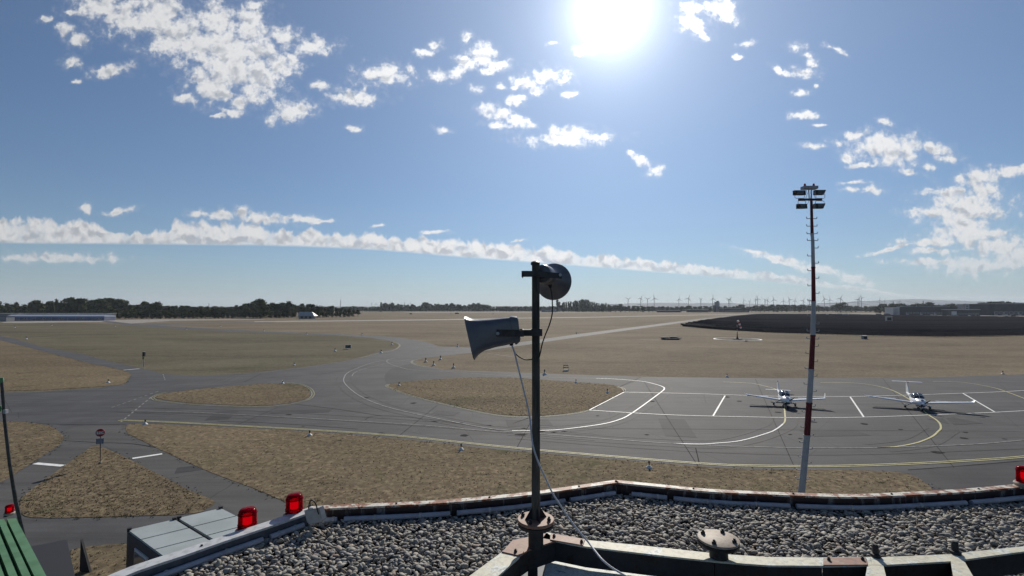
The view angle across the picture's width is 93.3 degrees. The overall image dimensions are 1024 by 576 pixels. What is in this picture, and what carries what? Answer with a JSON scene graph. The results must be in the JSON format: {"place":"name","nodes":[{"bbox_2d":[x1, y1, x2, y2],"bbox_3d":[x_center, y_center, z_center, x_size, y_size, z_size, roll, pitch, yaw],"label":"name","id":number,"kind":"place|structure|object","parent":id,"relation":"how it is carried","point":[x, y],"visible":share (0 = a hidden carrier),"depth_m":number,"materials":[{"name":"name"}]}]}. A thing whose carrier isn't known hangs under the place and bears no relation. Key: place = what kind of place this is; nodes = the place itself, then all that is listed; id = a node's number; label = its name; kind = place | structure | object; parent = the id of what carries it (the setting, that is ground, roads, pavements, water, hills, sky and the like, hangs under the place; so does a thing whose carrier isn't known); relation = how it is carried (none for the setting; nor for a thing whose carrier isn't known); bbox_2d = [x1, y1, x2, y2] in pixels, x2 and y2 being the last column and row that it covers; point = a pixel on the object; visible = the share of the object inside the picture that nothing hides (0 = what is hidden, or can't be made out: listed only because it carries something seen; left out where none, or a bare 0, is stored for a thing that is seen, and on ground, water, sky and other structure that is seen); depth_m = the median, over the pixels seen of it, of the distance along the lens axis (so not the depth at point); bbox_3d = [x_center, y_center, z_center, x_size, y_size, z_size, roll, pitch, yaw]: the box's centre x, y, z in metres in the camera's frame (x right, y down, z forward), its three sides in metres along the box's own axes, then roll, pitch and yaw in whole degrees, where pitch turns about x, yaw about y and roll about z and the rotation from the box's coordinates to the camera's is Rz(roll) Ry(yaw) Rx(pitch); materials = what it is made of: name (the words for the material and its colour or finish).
{"place":"outdoors","nodes":[
{"label":"outdoors","id":0,"kind":"place"},
{"bbox_2d":[0,377,25,535],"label":"thin mast","id":1,"kind":"object","parent":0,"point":[3,409],"visible":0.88,"depth_m":8.87,"materials":[{"name":"grey metal"}]},
{"bbox_2d":[0,421,62,481],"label":"grass verge","id":2,"kind":"object","parent":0,"point":[20,430],"depth_m":46.59,"materials":[{"name":"plant"}]},
{"bbox_2d":[0,440,90,509],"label":"road","id":3,"kind":"structure","parent":0,"point":[32,476],"depth_m":38.38,"materials":[{"name":"asphalt"}]},
{"bbox_2d":[0,341,130,390],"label":"corner grass field","id":4,"kind":"structure","parent":0,"point":[39,367],"depth_m":97.20,"materials":[{"name":"plant"}]},
{"bbox_2d":[0,351,918,574],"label":"dry grass","id":5,"kind":"structure","parent":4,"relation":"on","point":[150,509],"depth_m":36.27,"materials":[{"name":"brown plant"}]},
{"bbox_2d":[61,424,130,444],"bbox_3d":[-43.018,15.066,50.104,11.076,0.001,5.238,-2,-3,41],"label":"road mouth","id":6,"kind":"object","parent":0,"point":[86,434],"visible":1,"depth_m":49.60},
{"bbox_2d":[70,544,126,575],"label":"yard grass","id":7,"kind":"structure","parent":0,"point":[112,562],"depth_m":24.91,"materials":[{"name":"plant"}]},
{"bbox_2d":[80,538,91,572],"bbox_3d":[-20.990,13.200,23.816,0.628,1.600,0.118,0,-2,9],"label":"wedge board","id":8,"kind":"object","parent":7,"relation":"on","point":[84,564],"visible":1,"depth_m":23.78,"materials":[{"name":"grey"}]},
{"bbox_2d":[126,517,207,567],"bbox_3d":[-14.931,12.554,21.458,6.484,2.695,1.927,-2,-3,36],"label":"storage container","id":9,"kind":"object","parent":7,"relation":"on","point":[149,542],"visible":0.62,"depth_m":21.91,"materials":[{"name":"grey metal"}]},
{"bbox_2d":[134,548,147,564],"bbox_3d":[-16.537,12.353,21.494,1.500,1.100,0.089,-2,-3,35],"label":"window","id":10,"kind":"structure","parent":9,"relation":"in","point":[139,557],"depth_m":21.56,"materials":[{"name":"grey"}]},
{"bbox_2d":[20,446,214,517],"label":"triangular grass island","id":11,"kind":"structure","parent":0,"point":[196,507],"depth_m":33.96,"materials":[{"name":"plant"}]},
{"bbox_2d":[95,429,104,463],"bbox_3d":[-34.416,13.228,40.349,0.640,2.919,0.266,1,-3,-20],"label":"stop sign","id":12,"kind":"object","parent":11,"relation":"on","point":[100,433],"visible":1,"depth_m":40.32,"materials":[{"name":"red metal"}]},
{"bbox_2d":[1,319,262,323],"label":"hangar apron","id":13,"kind":"object","parent":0,"point":[141,321],"visible":0.89,"depth_m":467.66,"materials":[{"name":"concrete"}]},
{"bbox_2d":[103,436,285,523],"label":"road","id":14,"kind":"structure","parent":0,"point":[232,496],"depth_m":35.96,"materials":[{"name":"grey asphalt"}]},
{"bbox_2d":[175,465,203,473],"bbox_3d":[-25.958,14.600,39.035,2.000,0.001,1.600,1,-3,-29],"label":"asphalt patch","id":15,"kind":"object","parent":14,"relation":"on","point":[185,469],"visible":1,"depth_m":38.83,"materials":[{"name":"asphalt"}]},
{"bbox_2d":[125,322,263,325],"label":"taxi strip","id":16,"kind":"object","parent":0,"point":[186,323],"visible":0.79,"depth_m":406.46,"materials":[{"name":"asphalt"}]},
{"bbox_2d":[0,323,398,375],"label":"grass field","id":17,"kind":"structure","parent":0,"point":[187,352],"depth_m":163.47,"materials":[{"name":"beige plant"}]},
{"bbox_2d":[388,377,624,415],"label":"teardrop grass island","id":18,"kind":"structure","parent":0,"point":[466,390],"depth_m":73.31,"materials":[{"name":"plant"}]},
{"bbox_2d":[0,315,1023,551],"bbox_3d":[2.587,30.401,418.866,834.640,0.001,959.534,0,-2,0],"label":"asphalt apron","id":19,"kind":"object","parent":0,"point":[72,406],"visible":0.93,"depth_m":57.87,"materials":[{"name":"grey asphalt"}]},
{"bbox_2d":[0,518,45,575],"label":"green stair tower","id":20,"kind":"structure","parent":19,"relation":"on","point":[18,557],"depth_m":5.42,"materials":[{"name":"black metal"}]},
{"bbox_2d":[3,504,14,516],"bbox_3d":[-6.718,2.967,6.455,0.115,0.144,0.118,0,-2,0],"label":"obstruction light","id":21,"kind":"object","parent":20,"relation":"attached to","point":[9,510],"visible":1,"depth_m":6.43,"materials":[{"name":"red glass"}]},
{"bbox_2d":[31,539,74,575],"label":"dark shed","id":22,"kind":"structure","parent":19,"relation":"on","point":[54,558],"depth_m":20.42,"materials":[{"name":"grey"}]},
{"bbox_2d":[177,506,237,539],"bbox_3d":[-13.452,12.610,22.782,6.476,2.695,1.938,-2,-3,36],"label":"storage container","id":23,"kind":"object","parent":19,"relation":"on","point":[213,524],"visible":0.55,"depth_m":23.45,"materials":[{"name":"grey"}]},
{"bbox_2d":[206,410,238,419],"bbox_3d":[-35.082,15.411,58.552,2.500,0.001,5.000,1,-2,-17],"label":"asphalt patch","id":24,"kind":"object","parent":19,"relation":"on","point":[216,416],"visible":1,"depth_m":58.34,"materials":[{"name":"asphalt"}]},
{"bbox_2d":[156,383,309,404],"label":"oval grass island","id":25,"kind":"structure","parent":19,"relation":"on","point":[286,393],"depth_m":71.63,"materials":[{"name":"plant"}]},
{"bbox_2d":[272,409,331,412],"bbox_3d":[-26.423,15.504,60.804,7.000,0.001,2.000,0,-2,-6],"label":"asphalt patch","id":26,"kind":"object","parent":19,"relation":"on","point":[307,411],"visible":1,"depth_m":60.60,"materials":[{"name":"asphalt"}]},
{"bbox_2d":[111,411,590,439],"bbox_3d":[-21.006,15.264,55.054,60.173,0.001,2.228,-1,-2,13],"label":"tyre trace","id":27,"kind":"object","parent":19,"relation":"on","point":[364,422],"visible":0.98,"depth_m":54.77,"materials":[{"name":"rubber"}]},
{"bbox_2d":[127,407,594,433],"bbox_3d":[-20.511,15.361,57.395,60.656,0.001,2.241,-1,-2,13],"label":"tyre trace","id":28,"kind":"object","parent":19,"relation":"on","point":[362,416],"visible":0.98,"depth_m":57.27,"materials":[{"name":"rubber"}]},
{"bbox_2d":[336,378,475,429],"bbox_3d":[-20.010,15.861,69.421,4.806,0.001,48.531,2,-3,-37],"label":"tyre trace","id":29,"kind":"object","parent":19,"relation":"on","point":[391,411],"visible":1,"depth_m":61.18,"materials":[{"name":"rubber"}]},
{"bbox_2d":[350,377,491,425],"bbox_3d":[-18.107,15.918,70.793,4.702,0.001,47.131,2,-3,-37],"label":"tyre trace","id":30,"kind":"object","parent":19,"relation":"on","point":[406,408],"visible":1,"depth_m":63.03,"materials":[{"name":"rubber"}]},
{"bbox_2d":[343,360,511,430],"bbox_3d":[-21.751,16.439,83.678,13.446,0.001,77.271,1,-3,-24],"label":"painted line","id":31,"kind":"object","parent":19,"relation":"on","point":[405,411],"visible":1,"depth_m":62.34,"materials":[{"name":"white paint"}]},
{"bbox_2d":[10,357,934,554],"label":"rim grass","id":32,"kind":"structure","parent":19,"relation":"on","point":[238,485],"depth_m":42.17,"materials":[{"name":"plant"}]},
{"bbox_2d":[126,424,931,508],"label":"long grass verge","id":33,"kind":"structure","parent":19,"relation":"on","point":[223,441],"depth_m":38.56,"materials":[{"name":"plant"}]},
{"bbox_2d":[2,360,891,517],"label":"weed patches","id":34,"kind":"object","parent":33,"relation":"on","point":[317,482],"visible":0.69,"depth_m":37.11,"materials":[{"name":"plant"}]},
{"bbox_2d":[793,183,825,492],"bbox_3d":[18.499,3.890,30.151,2.316,20.913,0.973,0,-2,0],"label":"floodlight mast","id":35,"kind":"object","parent":33,"relation":"on","point":[802,478],"visible":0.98,"depth_m":29.83,"materials":[{"name":"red metal"}]},
{"bbox_2d":[506,419,551,425],"bbox_3d":[1.891,15.251,54.703,5.000,0.001,3.000,0,-2,-6],"label":"asphalt patch","id":36,"kind":"object","parent":19,"relation":"on","point":[543,422],"visible":0.83,"depth_m":54.78,"materials":[{"name":"asphalt"}]},
{"bbox_2d":[108,480,1023,575],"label":"control tower","id":37,"kind":"structure","parent":19,"relation":"on","point":[174,563],"depth_m":5.17,"materials":[{"name":"gravel"},{"name":"painted metal"}]},
{"bbox_2d":[235,506,257,531],"bbox_3d":[-2.526,2.232,4.609,0.210,0.262,0.215,0,-2,0],"label":"obstruction light","id":38,"kind":"object","parent":37,"relation":"attached to","point":[247,516],"visible":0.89,"depth_m":4.55,"materials":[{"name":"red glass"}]},
{"bbox_2d":[283,492,303,515],"bbox_3d":[-2.205,2.215,4.890,0.210,0.262,0.215,0,-2,0],"label":"obstruction light","id":39,"kind":"object","parent":37,"relation":"attached to","point":[294,502],"visible":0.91,"depth_m":4.83,"materials":[{"name":"red glass"}]},
{"bbox_2d":[304,500,326,523],"bbox_3d":[-1.937,2.189,4.742,0.201,0.249,0.091,0,-2,0],"label":"junction box","id":40,"kind":"object","parent":37,"relation":"attached to","point":[316,514],"visible":1,"depth_m":4.73,"materials":[{"name":"grey plastic"}]},
{"bbox_2d":[172,494,1023,575],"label":"gravel","id":41,"kind":"structure","parent":37,"relation":"on","point":[938,524],"depth_m":4.63,"materials":[{"name":"grey gravel"}]},
{"bbox_2d":[470,532,1023,575],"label":"steel frame","id":42,"kind":"object","parent":37,"relation":"on","point":[517,557],"visible":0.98,"depth_m":3.38,"materials":[{"name":"paint"}]},
{"bbox_2d":[517,261,553,549],"bbox_3d":[0.174,0.844,3.568,0.268,2.090,0.268,0,-2,0],"label":"loudspeaker post","id":43,"kind":"object","parent":42,"relation":"on","point":[535,522],"visible":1,"depth_m":3.54,"materials":[{"name":"metal"}]},
{"bbox_2d":[464,316,531,359],"bbox_3d":[-0.095,0.372,3.588,0.503,0.328,0.300,0,-2,0],"label":"loudspeaker","id":44,"kind":"object","parent":43,"relation":"attached to","point":[484,334],"visible":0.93,"depth_m":3.50,"materials":[{"name":"grey paint"}]},
{"bbox_2d":[512,345,626,575],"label":"hanging cable","id":45,"kind":"object","parent":44,"relation":"hanging from","point":[595,551],"visible":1,"depth_m":3.44,"materials":[{"name":"grey plastic"}]},
{"bbox_2d":[522,263,571,357],"bbox_3d":[0.257,0.154,3.747,0.314,0.738,0.501,-1,-3,20],"label":"loudspeaker","id":46,"kind":"object","parent":43,"relation":"attached to","point":[555,281],"visible":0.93,"depth_m":3.87,"materials":[{"name":"grey paint"}]},
{"bbox_2d":[544,561,648,575],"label":"roof hatch","id":47,"kind":"object","parent":42,"relation":"attached to","point":[555,568],"visible":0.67,"depth_m":3.54,"materials":[{"name":"metal"}]},
{"bbox_2d":[697,528,739,561],"bbox_3d":[1.447,1.803,3.383,0.276,0.159,0.276,0,-2,0],"label":"flanged stub","id":48,"kind":"object","parent":42,"relation":"on","point":[721,544],"visible":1,"depth_m":3.33,"materials":[{"name":"grey"}]},
{"bbox_2d":[1013,465,1023,488],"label":"obstruction light","id":49,"kind":"object","parent":37,"relation":"on","point":[1019,476],"visible":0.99,"depth_m":5.57,"materials":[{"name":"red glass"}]},
{"bbox_2d":[118,420,1023,466],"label":"painted line","id":50,"kind":"object","parent":19,"relation":"on","point":[632,458],"visible":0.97,"depth_m":41.34,"materials":[{"name":"yellow paint"}]},
{"bbox_2d":[509,384,656,429],"bbox_3d":[13.716,15.684,65.164,6.391,0.001,38.612,-2,-3,37],"label":"tyre trace","id":51,"kind":"object","parent":19,"relation":"on","point":[608,417],"visible":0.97,"depth_m":58.34,"materials":[{"name":"rubber"}]},
{"bbox_2d":[512,378,664,430],"bbox_3d":[13.757,15.786,67.967,12.764,0.001,41.749,-1,-3,22],"label":"painted line","id":52,"kind":"object","parent":19,"relation":"on","point":[608,422],"visible":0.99,"depth_m":58.27,"materials":[{"name":"white paint"}]},
{"bbox_2d":[545,383,672,432],"bbox_3d":[15.469,15.646,64.267,7.067,0.001,42.088,-2,-3,36],"label":"painted line","id":53,"kind":"object","parent":19,"relation":"on","point":[629,419],"visible":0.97,"depth_m":57.80,"materials":[{"name":"paint"}]},
{"bbox_2d":[257,415,1020,447],"bbox_3d":[15.480,15.044,50.121,94.388,0.001,8.884,0,-2,5],"label":"painted line","id":54,"kind":"object","parent":19,"relation":"on","point":[661,442],"visible":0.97,"depth_m":46.92,"materials":[{"name":"yellow paint"}]},
{"bbox_2d":[515,390,774,440],"bbox_3d":[24.402,15.402,58.399,48.023,0.001,14.494,2,-3,-32],"label":"tyre trace","id":55,"kind":"object","parent":19,"relation":"on","point":[773,413],"visible":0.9,"depth_m":49.96,"materials":[{"name":"rubber"}]},
{"bbox_2d":[511,395,797,447],"bbox_3d":[25.319,15.324,56.506,51.290,0.001,15.196,1,-3,-32],"label":"tyre trace","id":56,"kind":"object","parent":19,"relation":"on","point":[796,420],"visible":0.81,"depth_m":47.32,"materials":[{"name":"rubber"}]},
{"bbox_2d":[658,418,695,436],"bbox_3d":[17.869,15.168,52.697,3.000,0.001,8.000,0,-2,11],"label":"asphalt patch","id":57,"kind":"object","parent":19,"relation":"on","point":[682,428],"visible":1,"depth_m":52.48,"materials":[{"name":"asphalt"}]},
{"bbox_2d":[744,381,824,408],"bbox_3d":[36.816,14.329,64.810,7.852,2.650,8.038,2,-3,-33],"label":"light aircraft","id":58,"kind":"object","parent":19,"relation":"on","point":[784,397],"visible":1,"depth_m":63.63,"materials":[{"name":"white"}]},
{"bbox_2d":[594,410,1023,417],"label":"painted line","id":59,"kind":"object","parent":19,"relation":"on","point":[813,417],"visible":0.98,"depth_m":57.74,"materials":[{"name":"white paint"}]},
{"bbox_2d":[800,430,870,435],"bbox_3d":[33.540,15.063,50.188,6.000,0.001,2.400,0,-2,-3],"label":"asphalt patch","id":60,"kind":"object","parent":19,"relation":"on","point":[835,433],"visible":1,"depth_m":49.97,"materials":[{"name":"asphalt"}]},
{"bbox_2d":[820,382,941,447],"bbox_3d":[48.544,15.593,63.328,9.554,0.001,46.183,-1,-3,27],"label":"painted line","id":61,"kind":"object","parent":19,"relation":"on","point":[917,405],"visible":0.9,"depth_m":53.54,"materials":[{"name":"yellow paint"}]},
{"bbox_2d":[866,397,928,444],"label":"tyre trace","id":62,"kind":"object","parent":19,"relation":"on","point":[923,421],"visible":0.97,"depth_m":50.98,"materials":[{"name":"rubber"}]},
{"bbox_2d":[863,380,975,410],"bbox_3d":[52.456,14.076,62.813,8.658,2.990,8.573,1,-2,-17],"label":"light aircraft","id":63,"kind":"object","parent":19,"relation":"on","point":[918,399],"visible":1,"depth_m":61.92,"materials":[{"name":"white"}]},
{"bbox_2d":[891,405,958,451],"bbox_3d":[47.747,15.256,54.871,4.582,0.001,34.823,-2,-3,43],"label":"tyre trace","id":64,"kind":"object","parent":19,"relation":"on","point":[951,435],"visible":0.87,"depth_m":48.42,"materials":[{"name":"rubber"}]},
{"bbox_2d":[929,417,978,424],"bbox_3d":[50.767,15.283,55.470,4.000,0.001,3.000,0,-2,-11],"label":"asphalt patch","id":65,"kind":"object","parent":19,"relation":"on","point":[955,421],"visible":1,"depth_m":55.26,"materials":[{"name":"asphalt"}]},
{"bbox_2d":[0,310,1023,391],"bbox_3d":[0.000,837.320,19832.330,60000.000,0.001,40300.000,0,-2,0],"label":"ground","id":66,"kind":"structure","parent":0,"point":[633,353],"depth_m":159.40,"materials":[{"name":"brown plant"}]},
{"bbox_2d":[28,300,45,312],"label":"tree","id":67,"kind":"object","parent":66,"relation":"on","point":[35,306],"visible":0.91,"depth_m":626.67,"materials":[{"name":"green plant"}]},
{"bbox_2d":[43,301,55,312],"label":"tree","id":68,"kind":"object","parent":66,"relation":"on","point":[50,306],"visible":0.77,"depth_m":669.87,"materials":[{"name":"green plant"}]},
{"bbox_2d":[0,313,116,318],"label":"hangar","id":69,"kind":"structure","parent":66,"relation":"on","point":[4,314],"depth_m":539.24,"materials":[{"name":"blue"}]},
{"bbox_2d":[9,315,115,320],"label":"hangar","id":70,"kind":"structure","parent":66,"relation":"on","point":[64,317],"depth_m":499.12,"materials":[{"name":"blue"}]},
{"bbox_2d":[64,297,83,312],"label":"tree","id":71,"kind":"object","parent":66,"relation":"on","point":[72,302],"visible":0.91,"depth_m":636.00,"materials":[{"name":"green plant"}]},
{"bbox_2d":[74,298,87,312],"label":"tree","id":72,"kind":"object","parent":66,"relation":"on","point":[81,303],"visible":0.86,"depth_m":642.14,"materials":[{"name":"green plant"}]},
{"bbox_2d":[89,297,115,311],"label":"tree","id":73,"kind":"object","parent":66,"relation":"on","point":[103,304],"visible":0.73,"depth_m":642.29,"materials":[{"name":"green plant"}]},
{"bbox_2d":[254,298,270,317],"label":"tree","id":74,"kind":"object","parent":66,"relation":"on","point":[262,306],"visible":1,"depth_m":607.10,"materials":[{"name":"green plant"}]},
{"bbox_2d":[298,312,317,318],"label":"shed","id":75,"kind":"structure","parent":66,"relation":"on","point":[306,315],"depth_m":585.48,"materials":[{"name":"grey"}]},
{"bbox_2d":[191,306,873,310],"bbox_3d":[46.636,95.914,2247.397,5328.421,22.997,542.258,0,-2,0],"label":"distant wood","id":76,"kind":"object","parent":66,"relation":"on","point":[513,310],"visible":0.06,"depth_m":2059.58,"materials":[{"name":"plant"}]},
{"bbox_2d":[719,308,748,311],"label":"hall","id":77,"kind":"structure","parent":66,"relation":"on","point":[732,310],"depth_m":1498.52,"materials":[{"name":"grey"}]},
{"bbox_2d":[692,322,983,327],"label":"solar panel row","id":78,"kind":"object","parent":66,"relation":"on","point":[889,327],"visible":0.16,"depth_m":283.74,"materials":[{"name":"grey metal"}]},
{"bbox_2d":[721,320,976,322],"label":"solar panel row","id":79,"kind":"object","parent":66,"relation":"on","point":[894,322],"visible":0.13,"depth_m":385.95,"materials":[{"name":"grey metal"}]},
{"bbox_2d":[693,321,1004,325],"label":"solar panel row","id":80,"kind":"object","parent":66,"relation":"on","point":[875,325],"visible":0.19,"depth_m":319.92,"materials":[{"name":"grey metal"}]},
{"bbox_2d":[681,324,1023,336],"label":"solar panel row","id":81,"kind":"object","parent":66,"relation":"on","point":[980,334],"visible":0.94,"depth_m":228.03,"materials":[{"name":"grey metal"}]},
{"bbox_2d":[681,323,1023,332],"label":"solar panel row","id":82,"kind":"object","parent":66,"relation":"on","point":[865,330],"visible":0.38,"depth_m":238.80,"materials":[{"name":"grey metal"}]},
{"bbox_2d":[700,320,1008,323],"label":"solar panel row","id":83,"kind":"object","parent":66,"relation":"on","point":[891,323],"visible":0.11,"depth_m":355.79,"materials":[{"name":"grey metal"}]},
{"bbox_2d":[686,323,1023,330],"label":"solar panel row","id":84,"kind":"object","parent":66,"relation":"on","point":[868,329],"visible":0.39,"depth_m":255.31,"materials":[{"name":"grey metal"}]},
{"bbox_2d":[708,319,1003,321],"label":"solar panel row","id":85,"kind":"object","parent":66,"relation":"on","point":[887,321],"visible":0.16,"depth_m":413.24,"materials":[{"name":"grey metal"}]},
{"bbox_2d":[688,322,1023,328],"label":"solar panel row","id":86,"kind":"object","parent":66,"relation":"on","point":[867,327],"visible":0.22,"depth_m":281.35,"materials":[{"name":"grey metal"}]},
{"bbox_2d":[726,317,989,318],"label":"solar panel row","id":87,"kind":"object","parent":66,"relation":"on","point":[896,318],"visible":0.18,"depth_m":531.70,"materials":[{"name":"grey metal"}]},
{"bbox_2d":[693,323,1023,329],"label":"solar panel row","id":88,"kind":"object","parent":66,"relation":"on","point":[870,328],"visible":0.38,"depth_m":264.85,"materials":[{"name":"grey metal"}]},
{"bbox_2d":[694,322,1023,327],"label":"solar panel row","id":89,"kind":"object","parent":66,"relation":"on","point":[850,326],"visible":0.19,"depth_m":302.01,"materials":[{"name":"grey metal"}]},
{"bbox_2d":[700,322,1023,326],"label":"solar panel row","id":90,"kind":"object","parent":66,"relation":"on","point":[874,326],"visible":0.18,"depth_m":303.23,"materials":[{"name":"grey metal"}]},
{"bbox_2d":[700,321,1023,324],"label":"solar panel row","id":91,"kind":"object","parent":66,"relation":"on","point":[862,324],"visible":0.13,"depth_m":334.67,"materials":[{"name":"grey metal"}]},
{"bbox_2d":[704,320,1023,322],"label":"solar panel row","id":92,"kind":"object","parent":66,"relation":"on","point":[849,322],"visible":0.2,"depth_m":380.20,"materials":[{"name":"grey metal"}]},
{"bbox_2d":[709,321,1023,324],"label":"solar panel row","id":93,"kind":"object","parent":66,"relation":"on","point":[858,323],"visible":0.17,"depth_m":353.19,"materials":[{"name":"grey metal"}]},
{"bbox_2d":[735,318,1013,319],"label":"solar panel row","id":94,"kind":"object","parent":66,"relation":"on","point":[923,319],"visible":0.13,"depth_m":481.57,"materials":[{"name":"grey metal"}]},
{"bbox_2d":[738,319,1023,320],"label":"solar panel row","id":95,"kind":"object","parent":66,"relation":"on","point":[909,320],"visible":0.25,"depth_m":440.79,"materials":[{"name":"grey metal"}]},
{"bbox_2d":[884,307,899,314],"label":"white fronted hall","id":96,"kind":"structure","parent":66,"relation":"on","point":[892,310],"depth_m":880.74,"materials":[{"name":"grey"}]},
{"bbox_2d":[384,364,639,386],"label":"dark taxiway","id":97,"kind":"structure","parent":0,"point":[401,374],"depth_m":91.64,"materials":[{"name":"asphalt"}]},
{"bbox_2d":[0,0,1023,306],"label":"sky","id":98,"kind":"structure","parent":0,"point":[195,153],"materials":[{"name":"blue"}]},
{"bbox_2d":[254,313,884,321],"bbox_3d":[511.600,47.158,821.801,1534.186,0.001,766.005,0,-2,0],"label":"grass runway","id":99,"kind":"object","parent":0,"point":[496,318],"depth_m":549.61,"materials":[{"name":"plant"}]},
{"bbox_2d":[607,299,986,307],"bbox_3d":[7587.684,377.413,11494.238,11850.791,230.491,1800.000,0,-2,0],"label":"hills","id":100,"kind":"structure","parent":0,"point":[904,301],"depth_m":11057.75,"materials":[{"name":"grey"}]},
{"bbox_2d":[761,313,883,314],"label":"dirt track","id":101,"kind":"structure","parent":0,"point":[802,313],"depth_m":1157.30,"materials":[{"name":"soil"}]},
{"bbox_2d":[900,307,957,314],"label":"works hall","id":102,"kind":"structure","parent":101,"relation":"on","point":[920,310],"depth_m":904.03,"materials":[{"name":"grey"}]},
{"bbox_2d":[941,309,980,315],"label":"flat roofed workshop","id":103,"kind":"structure","parent":101,"relation":"on","point":[964,312],"depth_m":799.01,"materials":[{"name":"grey"}]},
{"bbox_2d":[891,461,1023,490],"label":"dark hardstand","id":104,"kind":"structure","parent":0,"point":[972,476],"depth_m":37.45,"materials":[{"name":"asphalt"}]},
{"bbox_2d":[969,303,1023,314],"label":"hall","id":105,"kind":"structure","parent":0,"point":[1004,309],"depth_m":849.38,"materials":[{"name":"grey"}]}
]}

